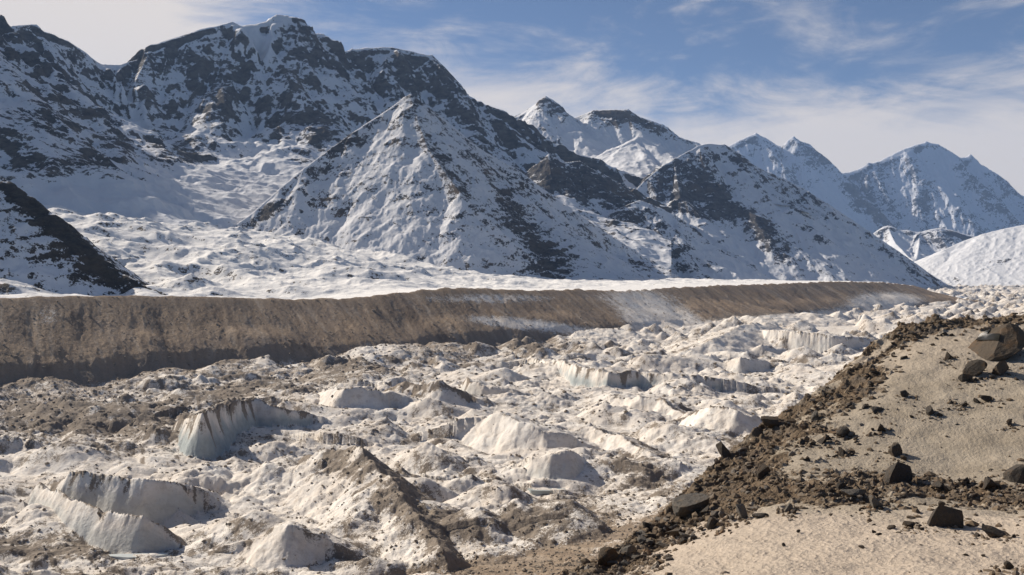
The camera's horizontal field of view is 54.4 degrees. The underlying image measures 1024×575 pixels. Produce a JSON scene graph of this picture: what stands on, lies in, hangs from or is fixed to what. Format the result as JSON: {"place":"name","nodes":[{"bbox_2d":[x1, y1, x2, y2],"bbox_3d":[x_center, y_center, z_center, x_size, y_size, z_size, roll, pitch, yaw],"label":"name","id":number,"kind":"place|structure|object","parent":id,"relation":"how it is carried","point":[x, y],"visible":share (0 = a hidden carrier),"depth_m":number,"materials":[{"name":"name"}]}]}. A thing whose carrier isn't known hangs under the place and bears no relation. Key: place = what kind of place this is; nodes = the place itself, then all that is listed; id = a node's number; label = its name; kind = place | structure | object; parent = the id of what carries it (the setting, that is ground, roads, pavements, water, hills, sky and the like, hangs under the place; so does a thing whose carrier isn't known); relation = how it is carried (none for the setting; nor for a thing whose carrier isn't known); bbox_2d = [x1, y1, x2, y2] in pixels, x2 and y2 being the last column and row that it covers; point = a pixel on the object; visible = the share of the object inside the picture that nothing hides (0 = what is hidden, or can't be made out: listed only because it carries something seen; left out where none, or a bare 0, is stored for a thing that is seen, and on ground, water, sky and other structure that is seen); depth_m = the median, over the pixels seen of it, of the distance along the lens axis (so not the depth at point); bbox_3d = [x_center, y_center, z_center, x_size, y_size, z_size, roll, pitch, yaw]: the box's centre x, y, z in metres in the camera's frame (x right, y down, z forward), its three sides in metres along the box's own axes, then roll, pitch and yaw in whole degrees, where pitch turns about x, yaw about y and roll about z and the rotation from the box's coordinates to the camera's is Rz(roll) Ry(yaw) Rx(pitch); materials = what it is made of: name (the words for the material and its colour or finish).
{"place":"outdoors","nodes":[
{"label":"outdoors","id":0,"kind":"place"},
{"bbox_2d":[0,176,167,295],"bbox_3d":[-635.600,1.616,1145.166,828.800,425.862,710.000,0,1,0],"label":"mountain","id":1,"kind":"structure","parent":0,"point":[42,247],"depth_m":1035.67,"materials":[{"name":"white snow"}]},
{"bbox_2d":[108,553,167,559],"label":"frozen pond","id":2,"kind":"structure","parent":0,"point":[123,556],"depth_m":290.17,"materials":[{"name":"white ice"}]},
{"bbox_2d":[0,14,670,277],"bbox_3d":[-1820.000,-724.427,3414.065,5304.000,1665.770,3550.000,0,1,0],"label":"mountain","id":3,"kind":"structure","parent":0,"point":[227,125],"depth_m":3144.45,"materials":[{"name":"white snow"}]},
{"bbox_2d":[234,94,680,279],"bbox_3d":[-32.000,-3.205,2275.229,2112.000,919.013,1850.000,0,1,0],"label":"mountain","id":4,"kind":"structure","parent":0,"point":[412,176],"depth_m":2176.21,"materials":[{"name":"white snow"}]},
{"bbox_2d":[0,205,966,299],"bbox_3d":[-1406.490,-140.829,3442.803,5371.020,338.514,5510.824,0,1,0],"label":"snow field","id":5,"kind":"structure","parent":0,"point":[197,259],"depth_m":1492.39,"materials":[{"name":"white snow"}]},
{"bbox_2d":[0,281,983,407],"bbox_3d":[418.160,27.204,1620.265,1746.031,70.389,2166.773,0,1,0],"label":"moraine slope","id":6,"kind":"structure","parent":0,"point":[410,328],"depth_m":916.28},
{"bbox_2d":[3,283,957,382],"bbox_3d":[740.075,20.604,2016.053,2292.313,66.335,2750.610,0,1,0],"label":"moraine ridge","id":7,"kind":"structure","parent":6,"relation":"on","point":[373,319],"depth_m":951.77,"materials":[{"name":"stone"}]},
{"bbox_2d":[0,281,1023,574],"bbox_3d":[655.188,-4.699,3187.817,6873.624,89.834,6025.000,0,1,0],"label":"glacier","id":8,"kind":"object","parent":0,"point":[138,509],"visible":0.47,"depth_m":447.69,"materials":[{"name":"white ice"}]},
{"bbox_2d":[0,288,1007,574],"bbox_3d":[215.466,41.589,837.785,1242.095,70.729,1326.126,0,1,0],"label":"rubble","id":9,"kind":"object","parent":8,"relation":"on","point":[472,572],"visible":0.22,"depth_m":477.78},
{"bbox_2d":[0,0,1023,195],"label":"sky","id":10,"kind":"structure","parent":0,"point":[858,82],"materials":[{"name":"blue"}]},
{"bbox_2d":[528,488,564,494],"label":"frozen pond","id":11,"kind":"structure","parent":0,"point":[537,492],"depth_m":376.35,"materials":[{"name":"white ice"}]},
{"bbox_2d":[524,154,770,279],"bbox_3d":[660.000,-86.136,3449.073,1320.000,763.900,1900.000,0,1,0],"label":"mountain","id":12,"kind":"structure","parent":0,"point":[695,254],"depth_m":3349.39,"materials":[{"name":"white snow"}]},
{"bbox_2d":[514,96,810,212],"bbox_3d":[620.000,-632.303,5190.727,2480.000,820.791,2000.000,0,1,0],"label":"mountain","id":13,"kind":"structure","parent":0,"point":[627,140],"depth_m":5271.60,"materials":[{"name":"white snow"}]},
{"bbox_2d":[561,313,1023,574],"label":"hillside","id":14,"kind":"structure","parent":0,"point":[823,542],"depth_m":29.53,"materials":[{"name":"beige sand"}]},
{"bbox_2d":[598,547,617,566],"bbox_3d":[2.196,6.371,23.335,0.516,0.632,0.360,-1,1,-33],"label":"boulder","id":15,"kind":"object","parent":14,"relation":"on","point":[606,555],"visible":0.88,"depth_m":23.18,"materials":[{"name":"stone"}]},
{"bbox_2d":[607,560,617,564],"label":"stone","id":16,"kind":"object","parent":14,"relation":"on","point":[612,562],"visible":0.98,"depth_m":23.16,"materials":[{"name":"stone"}]},
{"bbox_2d":[621,560,629,565],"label":"stone","id":17,"kind":"object","parent":14,"relation":"on","point":[625,562],"visible":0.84,"depth_m":22.62,"materials":[{"name":"grey stone"}]},
{"bbox_2d":[619,545,635,554],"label":"boulder","id":18,"kind":"object","parent":14,"relation":"on","point":[628,548],"visible":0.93,"depth_m":24.30,"materials":[{"name":"grey stone"}]},
{"bbox_2d":[635,554,646,559],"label":"stone","id":19,"kind":"object","parent":14,"relation":"on","point":[638,557],"visible":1,"depth_m":23.04,"materials":[{"name":"grey stone"}]},
{"bbox_2d":[637,535,645,542],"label":"stone","id":20,"kind":"object","parent":14,"relation":"on","point":[640,538],"visible":1,"depth_m":25.58,"materials":[{"name":"grey stone"}]},
{"bbox_2d":[642,521,653,529],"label":"boulder","id":21,"kind":"object","parent":14,"relation":"on","point":[646,525],"visible":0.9,"depth_m":27.38,"materials":[{"name":"stone"}]},
{"bbox_2d":[646,538,653,545],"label":"stone","id":22,"kind":"object","parent":14,"relation":"on","point":[649,541],"visible":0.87,"depth_m":25.71,"materials":[{"name":"stone"}]},
{"bbox_2d":[647,533,655,538],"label":"stone","id":23,"kind":"object","parent":14,"relation":"on","point":[649,535],"visible":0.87,"depth_m":26.11,"materials":[{"name":"grey stone"}]},
{"bbox_2d":[657,542,669,547],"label":"stone","id":24,"kind":"object","parent":14,"relation":"on","point":[661,545],"visible":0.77,"depth_m":25.00,"materials":[{"name":"stone"}]},
{"bbox_2d":[665,528,680,535],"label":"boulder","id":25,"kind":"object","parent":14,"relation":"on","point":[675,531],"visible":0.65,"depth_m":25.71,"materials":[{"name":"brown stone"}]},
{"bbox_2d":[677,538,686,544],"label":"stone","id":26,"kind":"object","parent":14,"relation":"on","point":[681,541],"visible":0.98,"depth_m":23.83,"materials":[{"name":"stone"}]},
{"bbox_2d":[679,534,690,537],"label":"stone","id":27,"kind":"object","parent":14,"relation":"on","point":[685,535],"visible":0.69,"depth_m":24.29,"materials":[{"name":"stone"}]},
{"bbox_2d":[672,493,709,517],"bbox_3d":[4.949,5.999,27.193,1.032,0.727,0.708,-15,-3,-14],"label":"boulder","id":28,"kind":"object","parent":14,"relation":"on","point":[684,505],"visible":0.82,"depth_m":27.07,"materials":[{"name":"grey stone"}]},
{"bbox_2d":[699,505,708,514],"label":"boulder","id":29,"kind":"object","parent":14,"relation":"on","point":[704,511],"visible":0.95,"depth_m":26.58,"materials":[{"name":"stone"}]},
{"bbox_2d":[706,515,717,529],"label":"boulder","id":30,"kind":"object","parent":14,"relation":"on","point":[711,523],"visible":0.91,"depth_m":24.34,"materials":[{"name":"stone"}]},
{"bbox_2d":[711,511,724,516],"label":"stone","id":31,"kind":"object","parent":14,"relation":"on","point":[714,513],"visible":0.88,"depth_m":25.42,"materials":[{"name":"grey stone"}]},
{"bbox_2d":[716,441,730,457],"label":"boulder","id":32,"kind":"object","parent":14,"relation":"on","point":[722,449],"visible":1,"depth_m":34.04,"materials":[{"name":"grey stone"}]},
{"bbox_2d":[736,504,747,518],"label":"boulder","id":33,"kind":"object","parent":14,"relation":"on","point":[741,510],"visible":0.98,"depth_m":24.39,"materials":[{"name":"grey stone"}]},
{"bbox_2d":[752,513,768,517],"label":"stone","id":34,"kind":"object","parent":14,"relation":"on","point":[758,515],"visible":0.89,"depth_m":23.96,"materials":[{"name":"grey stone"}]},
{"bbox_2d":[757,463,770,478],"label":"boulder","id":35,"kind":"object","parent":14,"relation":"on","point":[763,469],"visible":0.99,"depth_m":29.59,"materials":[{"name":"stone"}]},
{"bbox_2d":[761,416,778,427],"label":"boulder","id":36,"kind":"object","parent":14,"relation":"on","point":[770,421],"visible":0.93,"depth_m":35.87,"materials":[{"name":"stone"}]},
{"bbox_2d":[784,503,792,511],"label":"boulder","id":37,"kind":"object","parent":14,"relation":"on","point":[789,506],"visible":1,"depth_m":24.04,"materials":[{"name":"grey stone"}]},
{"bbox_2d":[560,313,1023,574],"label":"gravel","id":38,"kind":"structure","parent":14,"relation":"on","point":[723,523],"depth_m":27.67,"materials":[{"name":"brown gravel"}]},
{"bbox_2d":[657,523,665,528],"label":"stone","id":39,"kind":"object","parent":38,"relation":"on","point":[660,525],"visible":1,"depth_m":26.85,"materials":[{"name":"grey stone"}]},
{"bbox_2d":[668,524,678,529],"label":"stone","id":40,"kind":"object","parent":38,"relation":"on","point":[673,526],"visible":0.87,"depth_m":26.85,"materials":[{"name":"stone"}]},
{"bbox_2d":[811,410,818,419],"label":"stone","id":41,"kind":"object","parent":14,"relation":"on","point":[815,414],"visible":1,"depth_m":35.31,"materials":[{"name":"grey stone"}]},
{"bbox_2d":[817,435,828,443],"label":"boulder","id":42,"kind":"object","parent":14,"relation":"on","point":[822,440],"visible":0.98,"depth_m":32.70,"materials":[{"name":"grey stone"}]},
{"bbox_2d":[836,483,846,489],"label":"boulder","id":43,"kind":"object","parent":14,"relation":"on","point":[840,486],"visible":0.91,"depth_m":26.27,"materials":[{"name":"stone"}]},
{"bbox_2d":[838,447,844,456],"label":"boulder","id":44,"kind":"object","parent":14,"relation":"on","point":[841,452],"visible":1,"depth_m":31.52,"materials":[{"name":"grey stone"}]},
{"bbox_2d":[836,426,849,436],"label":"boulder","id":45,"kind":"object","parent":14,"relation":"on","point":[842,431],"visible":1,"depth_m":33.05,"materials":[{"name":"grey stone"}]},
{"bbox_2d":[840,489,866,496],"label":"boulder","id":46,"kind":"object","parent":14,"relation":"on","point":[851,492],"visible":0.93,"depth_m":25.27,"materials":[{"name":"grey stone"}]},
{"bbox_2d":[868,495,882,507],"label":"boulder","id":47,"kind":"object","parent":14,"relation":"on","point":[874,502],"visible":0.91,"depth_m":23.54,"materials":[{"name":"grey stone"}]},
{"bbox_2d":[871,406,883,413],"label":"boulder","id":48,"kind":"object","parent":14,"relation":"on","point":[875,409],"visible":0.97,"depth_m":34.71,"materials":[{"name":"grey stone"}]},
{"bbox_2d":[877,424,885,431],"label":"boulder","id":49,"kind":"object","parent":14,"relation":"on","point":[881,427],"visible":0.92,"depth_m":33.01,"materials":[{"name":"grey stone"}]},
{"bbox_2d":[888,442,901,456],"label":"boulder","id":50,"kind":"object","parent":14,"relation":"on","point":[895,449],"visible":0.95,"depth_m":31.02,"materials":[{"name":"grey stone"}]},
{"bbox_2d":[883,462,912,483],"bbox_3d":[10.994,5.299,28.507,0.773,0.740,0.553,0,1,-9],"label":"boulder","id":51,"kind":"object","parent":14,"relation":"on","point":[897,472],"visible":0.87,"depth_m":28.26,"materials":[{"name":"grey stone"}]},
{"bbox_2d":[900,390,907,396],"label":"boulder","id":52,"kind":"object","parent":14,"relation":"on","point":[903,393],"visible":0.94,"depth_m":35.87,"materials":[{"name":"grey stone"}]},
{"bbox_2d":[903,521,914,527],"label":"boulder","id":53,"kind":"object","parent":14,"relation":"on","point":[911,524],"visible":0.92,"depth_m":21.11,"materials":[{"name":"stone"}]},
{"bbox_2d":[926,405,934,414],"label":"boulder","id":54,"kind":"object","parent":14,"relation":"on","point":[929,410],"visible":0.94,"depth_m":33.92,"materials":[{"name":"grey stone"}]},
{"bbox_2d":[931,480,943,488],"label":"boulder","id":55,"kind":"object","parent":14,"relation":"on","point":[938,484],"visible":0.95,"depth_m":27.44,"materials":[{"name":"grey stone"}]},
{"bbox_2d":[927,505,963,528],"bbox_3d":[9.295,4.967,21.448,0.734,0.673,0.547,0,1,13],"label":"boulder","id":56,"kind":"object","parent":14,"relation":"on","point":[942,515],"visible":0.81,"depth_m":21.20,"materials":[{"name":"stone"}]},
{"bbox_2d":[945,352,952,359],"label":"stone","id":57,"kind":"object","parent":14,"relation":"on","point":[948,356],"visible":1,"depth_m":39.56,"materials":[{"name":"grey stone"}]},
{"bbox_2d":[958,374,972,381],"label":"boulder","id":58,"kind":"object","parent":14,"relation":"on","point":[964,377],"visible":1,"depth_m":37.09,"materials":[{"name":"grey stone"}]},
{"bbox_2d":[962,359,986,375],"bbox_3d":[17.492,3.039,37.607,0.790,0.558,0.747,-12,1,-28],"label":"boulder","id":59,"kind":"object","parent":14,"relation":"on","point":[975,367],"visible":0.95,"depth_m":37.53,"materials":[{"name":"grey stone"}]},
{"bbox_2d":[980,395,991,401],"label":"boulder","id":60,"kind":"object","parent":14,"relation":"on","point":[986,398],"visible":0.94,"depth_m":34.86,"materials":[{"name":"grey stone"}]},
{"bbox_2d":[982,476,1001,489],"bbox_3d":[13.096,5.413,27.206,0.468,0.558,0.807,0,1,10],"label":"boulder","id":61,"kind":"object","parent":14,"relation":"on","point":[988,482],"visible":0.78,"depth_m":26.95,"materials":[{"name":"grey stone"}]},
{"bbox_2d":[968,323,1023,361],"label":"boulder","id":62,"kind":"object","parent":14,"relation":"on","point":[1002,342],"visible":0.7,"depth_m":39.52,"materials":[{"name":"brown"}]},
{"bbox_2d":[981,523,1010,537],"bbox_3d":[9.496,4.778,19.479,0.517,0.282,0.414,1,1,33],"label":"boulder","id":63,"kind":"object","parent":14,"relation":"on","point":[990,531],"visible":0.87,"depth_m":19.42,"materials":[{"name":"brown stone"}]},
{"bbox_2d":[992,360,1008,375],"bbox_3d":[18.318,3.031,37.425,0.651,0.658,0.903,8,-9,28],"label":"boulder","id":64,"kind":"object","parent":14,"relation":"on","point":[1000,368],"visible":0.98,"depth_m":37.28,"materials":[{"name":"grey stone"}]},
{"bbox_2d":[1006,419,1011,424],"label":"stone","id":65,"kind":"object","parent":14,"relation":"on","point":[1008,421],"visible":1,"depth_m":32.54,"materials":[{"name":"stone"}]},
{"bbox_2d":[1004,560,1013,569],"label":"boulder","id":66,"kind":"object","parent":14,"relation":"on","point":[1008,565],"visible":0.96,"depth_m":16.03,"materials":[{"name":"brown stone"}]},
{"bbox_2d":[1003,464,1023,483],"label":"boulder","id":67,"kind":"object","parent":14,"relation":"on","point":[1015,473],"visible":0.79,"depth_m":28.02,"materials":[{"name":"grey stone"}]},
{"bbox_2d":[637,144,947,288],"bbox_3d":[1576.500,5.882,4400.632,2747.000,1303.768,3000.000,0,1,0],"label":"mountain","id":68,"kind":"structure","parent":0,"point":[723,197],"depth_m":4098.39,"materials":[{"name":"white snow"}]},
{"bbox_2d":[729,133,1023,235],"bbox_3d":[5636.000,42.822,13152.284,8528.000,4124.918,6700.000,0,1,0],"label":"mountain","id":69,"kind":"structure","parent":0,"point":[924,186],"depth_m":12927.64,"materials":[{"name":"white snow"}]},
{"bbox_2d":[873,226,975,261],"bbox_3d":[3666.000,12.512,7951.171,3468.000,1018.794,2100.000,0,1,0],"label":"mountain","id":70,"kind":"structure","parent":0,"point":[913,246],"depth_m":7847.30,"materials":[{"name":"white snow"}]},
{"bbox_2d":[914,225,1023,285],"bbox_3d":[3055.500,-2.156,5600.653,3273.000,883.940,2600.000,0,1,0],"label":"mountain","id":71,"kind":"structure","parent":0,"point":[995,258],"depth_m":5411.03,"materials":[{"name":"white snow"}]}
]}

